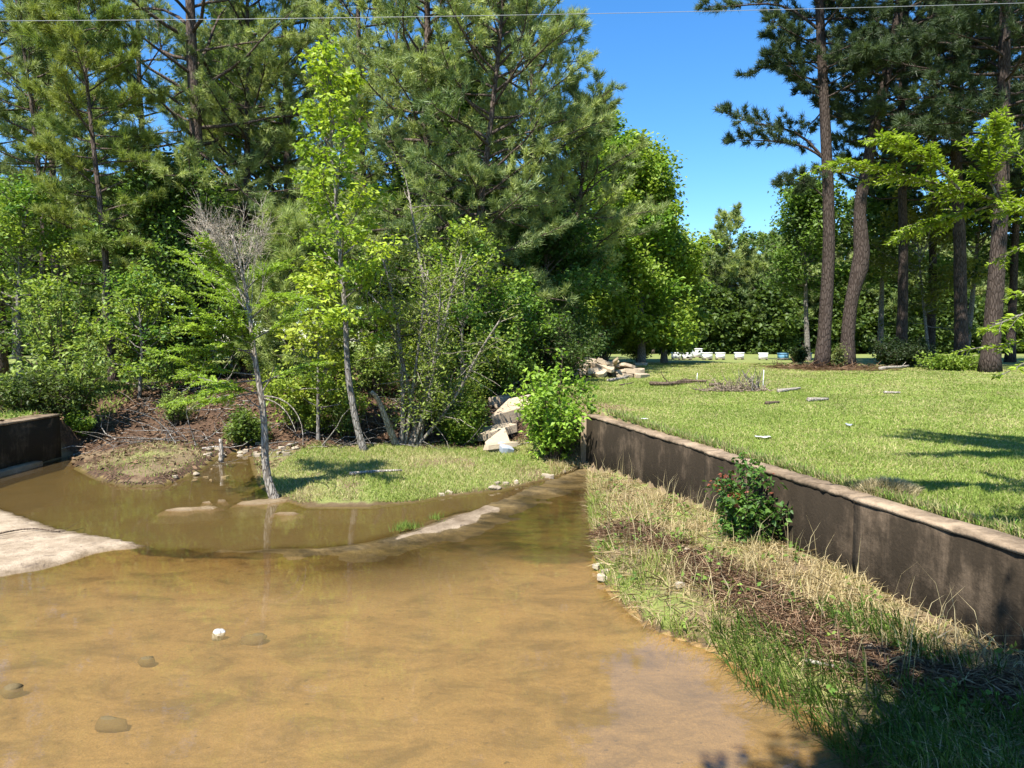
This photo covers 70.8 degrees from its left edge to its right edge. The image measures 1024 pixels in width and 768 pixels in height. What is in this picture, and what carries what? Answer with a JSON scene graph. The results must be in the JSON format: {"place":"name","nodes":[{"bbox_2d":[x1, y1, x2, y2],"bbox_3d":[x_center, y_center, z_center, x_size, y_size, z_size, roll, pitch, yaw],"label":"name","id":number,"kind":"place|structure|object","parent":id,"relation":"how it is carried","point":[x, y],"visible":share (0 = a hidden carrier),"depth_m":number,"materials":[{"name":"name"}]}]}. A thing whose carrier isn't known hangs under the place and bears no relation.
{"place":"outdoors","nodes":[
{"label":"outdoors","id":0,"kind":"place"},
{"bbox_2d":[0,0,1021,341],"label":"sky","id":1,"kind":"structure","parent":0,"point":[675,64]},
{"bbox_2d":[0,342,1023,767],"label":"ground","id":2,"kind":"structure","parent":0,"point":[486,628],"depth_m":6.97,"materials":[{"name":"soil"}]},
{"bbox_2d":[2,175,50,358],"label":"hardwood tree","id":3,"kind":"object","parent":2,"relation":"on","point":[13,301],"visible":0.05,"depth_m":47.15,"materials":[{"name":"green plant"}]},
{"bbox_2d":[0,414,60,484],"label":"retaining wall","id":4,"kind":"structure","parent":2,"relation":"on","point":[31,445],"depth_m":15.31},
{"bbox_2d":[0,0,91,374],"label":"pine tree","id":5,"kind":"object","parent":2,"relation":"on","point":[4,361],"visible":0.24,"depth_m":26.81,"materials":[{"name":"green plant"}]},
{"bbox_2d":[0,165,102,380],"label":"hardwood tree","id":6,"kind":"object","parent":2,"relation":"on","point":[20,199],"visible":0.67,"depth_m":22.70,"materials":[{"name":"green plant"}]},
{"bbox_2d":[0,0,105,372],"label":"pine tree","id":7,"kind":"object","parent":2,"relation":"on","point":[6,71],"visible":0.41,"depth_m":25.26,"materials":[{"name":"green plant"}]},
{"bbox_2d":[0,361,105,414],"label":"bank shrub","id":8,"kind":"object","parent":2,"relation":"on","point":[21,400],"visible":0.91,"depth_m":16.97,"materials":[{"name":"green plant"}]},
{"bbox_2d":[0,268,123,392],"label":"bank shrub","id":9,"kind":"object","parent":2,"relation":"on","point":[61,336],"visible":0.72,"depth_m":20.00,"materials":[{"name":"green plant"}]},
{"bbox_2d":[0,327,124,423],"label":"bank shrub","id":10,"kind":"object","parent":2,"relation":"on","point":[82,372],"visible":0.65,"depth_m":17.87,"materials":[{"name":"green plant"}]},
{"bbox_2d":[0,0,133,364],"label":"pine tree","id":11,"kind":"object","parent":2,"relation":"on","point":[13,129],"visible":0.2,"depth_m":27.57,"materials":[{"name":"green plant"}]},
{"bbox_2d":[0,3,138,356],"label":"pine tree","id":12,"kind":"object","parent":2,"relation":"on","point":[72,272],"visible":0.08,"depth_m":39.22,"materials":[{"name":"green plant"}]},
{"bbox_2d":[63,410,97,436],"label":"bank shrub","id":13,"kind":"object","parent":2,"relation":"on","point":[76,422],"visible":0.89,"depth_m":17.46,"materials":[{"name":"green plant"}]},
{"bbox_2d":[9,0,172,382],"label":"pine tree","id":14,"kind":"object","parent":2,"relation":"on","point":[66,100],"visible":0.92,"depth_m":22.26,"materials":[{"name":"green plant"}]},
{"bbox_2d":[49,168,135,316],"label":"hardwood tree","id":15,"kind":"object","parent":2,"relation":"on","point":[85,270],"visible":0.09,"depth_m":46.42,"materials":[{"name":"green plant"}]},
{"bbox_2d":[95,716,127,732],"bbox_3d":[-2.894,2.469,5.214,0.248,0.115,0.117,0,4,0],"label":"stone","id":16,"kind":"object","parent":2,"relation":"on","point":[108,724],"visible":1,"depth_m":5.18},
{"bbox_2d":[68,260,190,398],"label":"young tree","id":17,"kind":"object","parent":2,"relation":"on","point":[141,369],"visible":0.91,"depth_m":20.18,"materials":[{"name":"green plant"}]},
{"bbox_2d":[90,300,180,379],"bbox_3d":[-12.293,-1.554,24.037,3.114,3.051,2.918,-1,4,-21],"label":"bank shrub","id":18,"kind":"object","parent":2,"relation":"on","point":[124,348],"visible":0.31,"depth_m":23.61,"materials":[{"name":"green plant"}]},
{"bbox_2d":[0,361,279,427],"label":"verge grass","id":19,"kind":"structure","parent":2,"relation":"on","point":[7,414],"depth_m":21.52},
{"bbox_2d":[56,0,234,348],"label":"pine tree","id":20,"kind":"object","parent":2,"relation":"on","point":[142,122],"visible":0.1,"depth_m":28.71,"materials":[{"name":"green plant"}]},
{"bbox_2d":[60,144,253,378],"bbox_3d":[-11.694,-3.881,24.831,6.332,8.508,6.471,-1,4,-22],"label":"hardwood tree","id":21,"kind":"object","parent":2,"relation":"on","point":[171,212],"visible":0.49,"depth_m":23.68,"materials":[{"name":"green plant"}]},
{"bbox_2d":[151,387,197,425],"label":"bank shrub","id":22,"kind":"object","parent":2,"relation":"on","point":[177,412],"visible":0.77,"depth_m":18.60,"materials":[{"name":"green plant"}]},
{"bbox_2d":[32,0,327,375],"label":"pine tree","id":23,"kind":"object","parent":2,"relation":"on","point":[196,127],"visible":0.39,"depth_m":25.05,"materials":[{"name":"green plant"}]},
{"bbox_2d":[166,337,212,386],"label":"bank shrub","id":24,"kind":"object","parent":2,"relation":"on","point":[193,360],"visible":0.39,"depth_m":21.46,"materials":[{"name":"green plant"}]},
{"bbox_2d":[155,1,320,367],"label":"pine tree","id":25,"kind":"object","parent":2,"relation":"on","point":[261,172],"visible":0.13,"depth_m":31.22,"materials":[{"name":"green plant"}]},
{"bbox_2d":[141,185,336,498],"bbox_3d":[-4.639,-0.593,12.053,3.397,5.560,2.398,0,4,0],"label":"cypress sapling","id":26,"kind":"object","parent":2,"relation":"on","point":[223,287],"visible":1,"depth_m":11.93,"materials":[{"name":"green plant"}]},
{"bbox_2d":[205,304,288,378],"bbox_3d":[-8.964,-1.623,25.068,2.918,3.051,3.114,0,4,7],"label":"bank shrub","id":27,"kind":"object","parent":2,"relation":"on","point":[237,361],"visible":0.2,"depth_m":24.69,"materials":[{"name":"green plant"}]},
{"bbox_2d":[218,401,275,447],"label":"bank shrub","id":28,"kind":"object","parent":2,"relation":"on","point":[243,427],"visible":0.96,"depth_m":17.35,"materials":[{"name":"green plant"}]},
{"bbox_2d":[157,0,339,372],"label":"pine tree","id":29,"kind":"object","parent":2,"relation":"on","point":[247,18],"visible":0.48,"depth_m":26.23,"materials":[{"name":"green plant"}]},
{"bbox_2d":[161,0,374,341],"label":"pine tree","id":30,"kind":"object","parent":2,"relation":"on","point":[288,9],"visible":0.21,"depth_m":27.96,"materials":[{"name":"green plant"}]},
{"bbox_2d":[0,373,546,469],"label":"leaf litter","id":31,"kind":"object","parent":2,"relation":"on","point":[281,432],"visible":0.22,"depth_m":18.07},
{"bbox_2d":[227,196,358,396],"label":"pine tree","id":32,"kind":"object","parent":2,"relation":"on","point":[298,224],"visible":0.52,"depth_m":19.72,"materials":[{"name":"green plant"}]},
{"bbox_2d":[251,351,339,430],"bbox_3d":[-5.471,0.135,18.391,2.186,2.236,1.808,0,4,0],"label":"bank shrub","id":33,"kind":"object","parent":2,"relation":"on","point":[292,400],"visible":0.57,"depth_m":18.12,"materials":[{"name":"green plant"}]},
{"bbox_2d":[61,359,559,463],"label":"fallen twigs","id":34,"kind":"object","parent":2,"relation":"on","point":[201,436],"visible":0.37,"depth_m":17.89,"materials":[{"name":"wood"}]},
{"bbox_2d":[293,396,330,433],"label":"bank shrub","id":35,"kind":"object","parent":2,"relation":"on","point":[309,423],"visible":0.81,"depth_m":17.93,"materials":[{"name":"green plant"}]},
{"bbox_2d":[265,256,375,440],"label":"young tree","id":36,"kind":"object","parent":2,"relation":"on","point":[284,386],"visible":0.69,"depth_m":17.27,"materials":[{"name":"green plant"}]},
{"bbox_2d":[80,429,595,531],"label":"island grass","id":37,"kind":"structure","parent":2,"relation":"on","point":[352,452],"depth_m":14.29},
{"bbox_2d":[284,28,409,451],"bbox_3d":[-3.506,-2.987,15.959,2.878,9.339,2.849,-2,4,-30],"label":"sweetgum tree","id":38,"kind":"object","parent":2,"relation":"on","point":[334,98],"visible":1,"depth_m":15.70,"materials":[{"name":"green plant"}]},
{"bbox_2d":[320,385,373,439],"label":"bank shrub","id":39,"kind":"object","parent":2,"relation":"on","point":[345,424],"visible":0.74,"depth_m":18.25,"materials":[{"name":"green plant"}]},
{"bbox_2d":[269,0,454,361],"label":"pine tree","id":40,"kind":"object","parent":2,"relation":"on","point":[352,22],"visible":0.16,"depth_m":25.24,"materials":[{"name":"green plant"}]},
{"bbox_2d":[319,0,435,362],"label":"pine tree","id":41,"kind":"object","parent":2,"relation":"on","point":[385,41],"visible":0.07,"depth_m":35.88,"materials":[{"name":"green plant"}]},
{"bbox_2d":[349,331,408,397],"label":"bank shrub","id":42,"kind":"object","parent":2,"relation":"on","point":[375,371],"visible":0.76,"depth_m":20.34,"materials":[{"name":"green plant"}]},
{"bbox_2d":[298,172,470,376],"bbox_3d":[-4.035,-3.736,25.839,5.722,7.413,6.079,3,4,36],"label":"hardwood tree","id":43,"kind":"object","parent":2,"relation":"on","point":[369,328],"visible":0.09,"depth_m":24.95,"materials":[{"name":"green plant"}]},
{"bbox_2d":[296,148,528,449],"bbox_3d":[-2.345,-1.902,17.050,5.483,7.583,3.146,0,4,0],"label":"willow clump","id":44,"kind":"object","parent":2,"relation":"on","point":[433,353],"visible":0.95,"depth_m":16.89,"materials":[{"name":"green plant"}]},
{"bbox_2d":[279,0,567,375],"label":"pine tree","id":45,"kind":"object","parent":2,"relation":"on","point":[375,133],"visible":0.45,"depth_m":22.59,"materials":[{"name":"green plant"}]},
{"bbox_2d":[385,312,465,383],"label":"bank shrub","id":46,"kind":"object","parent":2,"relation":"on","point":[413,345],"visible":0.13,"depth_m":21.41,"materials":[{"name":"green plant"}]},
{"bbox_2d":[400,367,462,430],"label":"bank shrub","id":47,"kind":"object","parent":2,"relation":"on","point":[434,414],"visible":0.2,"depth_m":18.14,"materials":[{"name":"green plant"}]},
{"bbox_2d":[367,50,536,372],"bbox_3d":[-2.552,-6.755,28.466,7.083,12.899,7.949,0,4,0],"label":"hardwood tree","id":48,"kind":"object","parent":2,"relation":"on","point":[463,109],"visible":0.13,"depth_m":27.58,"materials":[{"name":"green plant"}]},
{"bbox_2d":[432,395,492,445],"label":"leafy shrub","id":49,"kind":"object","parent":2,"relation":"on","point":[463,435],"visible":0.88,"depth_m":17.09,"materials":[{"name":"green plant"}]},
{"bbox_2d":[403,214,538,400],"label":"young tree","id":50,"kind":"object","parent":2,"relation":"on","point":[467,307],"visible":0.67,"depth_m":19.60,"materials":[{"name":"green plant"}]},
{"bbox_2d":[368,0,619,381],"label":"pine tree","id":51,"kind":"object","parent":2,"relation":"on","point":[522,186],"visible":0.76,"depth_m":21.59,"materials":[{"name":"green plant"}]},
{"bbox_2d":[471,423,516,440],"bbox_3d":[-0.435,1.165,17.513,1.190,0.221,0.852,-11,7,12],"label":"broken slab","id":52,"kind":"object","parent":2,"relation":"on","point":[487,434],"depth_m":17.32,"materials":[{"name":"concrete"}]},
{"bbox_2d":[456,314,545,396],"bbox_3d":[-0.438,-0.824,20.507,2.479,2.676,2.668,2,4,23],"label":"bank shrub","id":53,"kind":"object","parent":2,"relation":"on","point":[507,378],"visible":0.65,"depth_m":20.08,"materials":[{"name":"green plant"}]},
{"bbox_2d":[490,394,534,424],"bbox_3d":[0.164,0.636,18.937,1.839,0.381,1.142,-18,15,-15],"label":"broken slab","id":54,"kind":"object","parent":2,"relation":"on","point":[504,413],"depth_m":18.33,"materials":[{"name":"concrete"}]},
{"bbox_2d":[448,0,590,327],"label":"pine tree","id":55,"kind":"object","parent":2,"relation":"on","point":[539,67],"visible":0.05,"depth_m":37.94,"materials":[{"name":"green plant"}]},
{"bbox_2d":[469,270,574,387],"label":"young tree","id":56,"kind":"object","parent":2,"relation":"on","point":[536,329],"visible":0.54,"depth_m":21.05,"materials":[{"name":"green plant"}]},
{"bbox_2d":[450,0,635,323],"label":"pine tree","id":57,"kind":"object","parent":2,"relation":"on","point":[561,53],"visible":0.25,"depth_m":26.54,"materials":[{"name":"green plant"}]},
{"bbox_2d":[466,198,629,362],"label":"hardwood tree","id":58,"kind":"object","parent":2,"relation":"on","point":[567,254],"visible":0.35,"depth_m":25.98,"materials":[{"name":"green plant"}]},
{"bbox_2d":[502,348,604,461],"bbox_3d":[0.983,0.494,15.408,1.827,2.539,2.516,-2,4,-23],"label":"leafy shrub","id":59,"kind":"object","parent":2,"relation":"on","point":[553,431],"visible":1,"depth_m":15.29,"materials":[{"name":"green plant"}]},
{"bbox_2d":[520,306,611,382],"bbox_3d":[1.538,-1.065,21.766,3.032,2.633,3.352,3,5,44],"label":"bank shrub","id":60,"kind":"object","parent":2,"relation":"on","point":[561,341],"visible":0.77,"depth_m":21.51,"materials":[{"name":"green plant"}]},
{"bbox_2d":[552,298,623,357],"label":"bank shrub","id":61,"kind":"object","parent":2,"relation":"on","point":[602,331],"visible":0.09,"depth_m":32.52,"materials":[{"name":"green plant"}]},
{"bbox_2d":[508,65,671,362],"bbox_3d":[3.007,-6.367,28.726,6.708,11.840,5.961,0,4,0],"label":"pine tree","id":62,"kind":"object","parent":2,"relation":"on","point":[632,215],"visible":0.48,"depth_m":27.62,"materials":[{"name":"green plant"}]},
{"bbox_2d":[584,301,632,360],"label":"bank shrub","id":63,"kind":"object","parent":2,"relation":"on","point":[605,354],"visible":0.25,"depth_m":35.71,"materials":[{"name":"green plant"}]},
{"bbox_2d":[552,99,683,361],"bbox_3d":[5.247,-8.282,39.590,7.493,14.448,6.895,0,4,0],"label":"hardwood tree","id":64,"kind":"object","parent":2,"relation":"on","point":[617,124],"visible":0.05,"depth_m":38.30,"materials":[{"name":"green plant"}]},
{"bbox_2d":[580,125,722,362],"bbox_3d":[6.725,-6.751,35.519,7.953,11.810,7.417,0,4,0],"label":"hardwood tree","id":65,"kind":"object","parent":2,"relation":"on","point":[654,176],"visible":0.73,"depth_m":34.08,"materials":[{"name":"green plant"}]},
{"bbox_2d":[622,203,714,362],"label":"hardwood tree","id":66,"kind":"object","parent":2,"relation":"on","point":[698,290],"visible":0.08,"depth_m":38.16,"materials":[{"name":"green plant"}]},
{"bbox_2d":[658,279,734,353],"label":"distant hardwood","id":67,"kind":"object","parent":2,"relation":"on","point":[720,319],"visible":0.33,"depth_m":85.47,"materials":[{"name":"green plant"}]},
{"bbox_2d":[691,281,742,352],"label":"distant hardwood","id":68,"kind":"object","parent":2,"relation":"on","point":[721,335],"visible":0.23,"depth_m":86.07,"materials":[{"name":"green plant"}]},
{"bbox_2d":[696,232,738,311],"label":"distant pine","id":69,"kind":"object","parent":2,"relation":"on","point":[711,268],"visible":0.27,"depth_m":88.44,"materials":[{"name":"green plant"}]},
{"bbox_2d":[704,201,760,314],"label":"distant pine","id":70,"kind":"object","parent":2,"relation":"on","point":[731,217],"visible":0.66,"depth_m":87.09,"materials":[{"name":"green plant"}]},
{"bbox_2d":[709,286,759,353],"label":"distant hardwood","id":71,"kind":"object","parent":2,"relation":"on","point":[731,300],"visible":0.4,"depth_m":86.30,"materials":[{"name":"green plant"}]},
{"bbox_2d":[689,366,781,391],"bbox_3d":[5.982,-0.037,19.579,2.451,0.974,1.570,0,4,0],"label":"brush pile","id":72,"kind":"object","parent":2,"relation":"on","point":[729,387],"visible":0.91,"depth_m":19.38,"materials":[{"name":"grey plant"}]},
{"bbox_2d":[720,233,758,350],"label":"distant pine","id":73,"kind":"object","parent":2,"relation":"on","point":[747,260],"visible":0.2,"depth_m":88.53,"materials":[{"name":"green plant"}]},
{"bbox_2d":[703,452,792,544],"bbox_3d":[2.846,1.421,8.553,1.170,1.217,1.063,0,4,0],"label":"shrub","id":74,"kind":"object","parent":2,"relation":"on","point":[744,516],"visible":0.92,"depth_m":8.46,"materials":[{"name":"green plant"}]},
{"bbox_2d":[734,251,784,347],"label":"distant pine","id":75,"kind":"object","parent":2,"relation":"on","point":[757,260],"visible":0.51,"depth_m":85.36,"materials":[{"name":"green plant"}]},
{"bbox_2d":[728,277,809,353],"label":"distant hardwood","id":76,"kind":"object","parent":2,"relation":"on","point":[775,337],"visible":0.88,"depth_m":84.29,"materials":[{"name":"green plant"}]},
{"bbox_2d":[544,455,1023,767],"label":"bank grass","id":77,"kind":"structure","parent":2,"relation":"on","point":[891,622],"depth_m":5.92,"materials":[{"name":"plant"}]},
{"bbox_2d":[733,161,852,360],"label":"hardwood tree","id":78,"kind":"object","parent":2,"relation":"on","point":[809,223],"visible":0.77,"depth_m":42.89,"materials":[{"name":"green plant"}]},
{"bbox_2d":[779,209,821,346],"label":"distant pine","id":79,"kind":"object","parent":2,"relation":"on","point":[813,308],"visible":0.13,"depth_m":85.80,"materials":[{"name":"green plant"}]},
{"bbox_2d":[578,414,1023,657],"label":"retaining wall","id":80,"kind":"structure","parent":2,"relation":"on","point":[984,566],"depth_m":7.04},
{"bbox_2d":[586,353,1023,732],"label":"pine straw","id":81,"kind":"object","parent":2,"relation":"on","point":[850,643],"visible":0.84,"depth_m":6.21,"materials":[{"name":"brown plant"}]},
{"bbox_2d":[693,0,921,366],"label":"pine tree","id":82,"kind":"object","parent":2,"relation":"on","point":[780,60],"visible":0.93,"depth_m":29.26,"materials":[{"name":"green plant"}]},
{"bbox_2d":[796,284,868,353],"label":"distant hardwood","id":83,"kind":"object","parent":2,"relation":"on","point":[838,300],"visible":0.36,"depth_m":86.20,"materials":[{"name":"green plant"}]},
{"bbox_2d":[832,290,877,353],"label":"distant hardwood","id":84,"kind":"object","parent":2,"relation":"on","point":[871,318],"visible":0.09,"depth_m":87.04,"materials":[{"name":"green plant"}]},
{"bbox_2d":[803,146,951,360],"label":"hardwood tree","id":85,"kind":"object","parent":2,"relation":"on","point":[872,213],"visible":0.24,"depth_m":41.55,"materials":[{"name":"green plant"}]},
{"bbox_2d":[850,474,924,496],"bbox_3d":[3.935,1.052,7.562,0.836,0.209,0.632,0,4,0],"label":"dry grass mound","id":86,"kind":"object","parent":2,"relation":"on","point":[896,483],"visible":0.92,"depth_m":7.49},
{"bbox_2d":[788,0,998,366],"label":"pine tree","id":87,"kind":"object","parent":2,"relation":"on","point":[861,244],"visible":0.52,"depth_m":29.73,"materials":[{"name":"green plant"}]},
{"bbox_2d":[863,279,923,353],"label":"distant hardwood","id":88,"kind":"object","parent":2,"relation":"on","point":[891,287],"visible":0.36,"depth_m":85.35,"materials":[{"name":"green plant"}]},
{"bbox_2d":[867,232,926,325],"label":"distant pine","id":89,"kind":"object","parent":2,"relation":"on","point":[892,306],"visible":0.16,"depth_m":84.83,"materials":[{"name":"green plant"}]},
{"bbox_2d":[792,0,1013,364],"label":"pine tree","id":90,"kind":"object","parent":2,"relation":"on","point":[902,313],"visible":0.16,"depth_m":33.49,"materials":[{"name":"green plant"}]},
{"bbox_2d":[866,334,940,367],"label":"dark bush","id":91,"kind":"object","parent":2,"relation":"on","point":[901,353],"visible":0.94,"depth_m":31.09,"materials":[{"name":"green plant"}]},
{"bbox_2d":[797,105,1023,380],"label":"cypress tree","id":92,"kind":"object","parent":2,"relation":"on","point":[913,153],"visible":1,"depth_m":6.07,"materials":[{"name":"green plant"}]},
{"bbox_2d":[869,188,988,350],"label":"hardwood tree","id":93,"kind":"object","parent":2,"relation":"on","point":[939,285],"visible":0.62,"depth_m":37.32,"materials":[{"name":"green plant"}]},
{"bbox_2d":[911,295,953,353],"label":"distant hardwood","id":94,"kind":"object","parent":2,"relation":"on","point":[940,336],"visible":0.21,"depth_m":84.27,"materials":[{"name":"green plant"}]},
{"bbox_2d":[852,0,1023,358],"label":"pine tree","id":95,"kind":"object","parent":2,"relation":"on","point":[961,335],"visible":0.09,"depth_m":31.50,"materials":[{"name":"green plant"}]},
{"bbox_2d":[854,1,1022,359],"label":"pine tree","id":96,"kind":"object","parent":2,"relation":"on","point":[931,321],"visible":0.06,"depth_m":41.52,"materials":[{"name":"green plant"}]},
{"bbox_2d":[865,0,1023,372],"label":"pine tree","id":97,"kind":"object","parent":2,"relation":"on","point":[1001,30],"visible":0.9,"depth_m":26.44,"materials":[{"name":"green plant"}]},
{"bbox_2d":[912,350,979,370],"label":"shrub","id":98,"kind":"object","parent":2,"relation":"on","point":[955,362],"visible":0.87,"depth_m":28.21,"materials":[{"name":"green plant"}]},
{"bbox_2d":[924,287,984,353],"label":"distant hardwood","id":99,"kind":"object","parent":2,"relation":"on","point":[951,298],"visible":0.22,"depth_m":84.19,"materials":[{"name":"green plant"}]},
{"bbox_2d":[914,140,1023,345],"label":"hardwood tree","id":100,"kind":"object","parent":2,"relation":"on","point":[977,232],"visible":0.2,"depth_m":40.85,"materials":[{"name":"green plant"}]},
{"bbox_2d":[928,6,1023,361],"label":"pine tree","id":101,"kind":"object","parent":2,"relation":"on","point":[1013,286],"visible":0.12,"depth_m":39.50,"materials":[{"name":"green plant"}]},
{"bbox_2d":[970,292,985,353],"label":"distant hardwood","id":102,"kind":"object","parent":2,"relation":"on","point":[977,316],"visible":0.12,"depth_m":84.31,"materials":[{"name":"green plant"}]},
{"bbox_2d":[976,0,1023,193],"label":"pine tree","id":103,"kind":"object","parent":2,"relation":"on","point":[1017,171],"visible":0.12,"depth_m":34.04,"materials":[{"name":"green plant"}]},
{"bbox_2d":[1001,292,1023,353],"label":"distant hardwood","id":104,"kind":"object","parent":2,"relation":"on","point":[1020,308],"visible":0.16,"depth_m":87.48,"materials":[{"name":"green plant"}]},
{"bbox_2d":[35,3,1016,20],"bbox_3d":[-0.006,-6.442,11.613,56.287,1.165,0.008,0,4,0],"label":"utility cable","id":105,"kind":"object","parent":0,"point":[510,15],"visible":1,"depth_m":11.64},
{"bbox_2d":[554,362,1023,538],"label":"lawn grass","id":106,"kind":"structure","parent":0,"point":[982,487],"depth_m":13.00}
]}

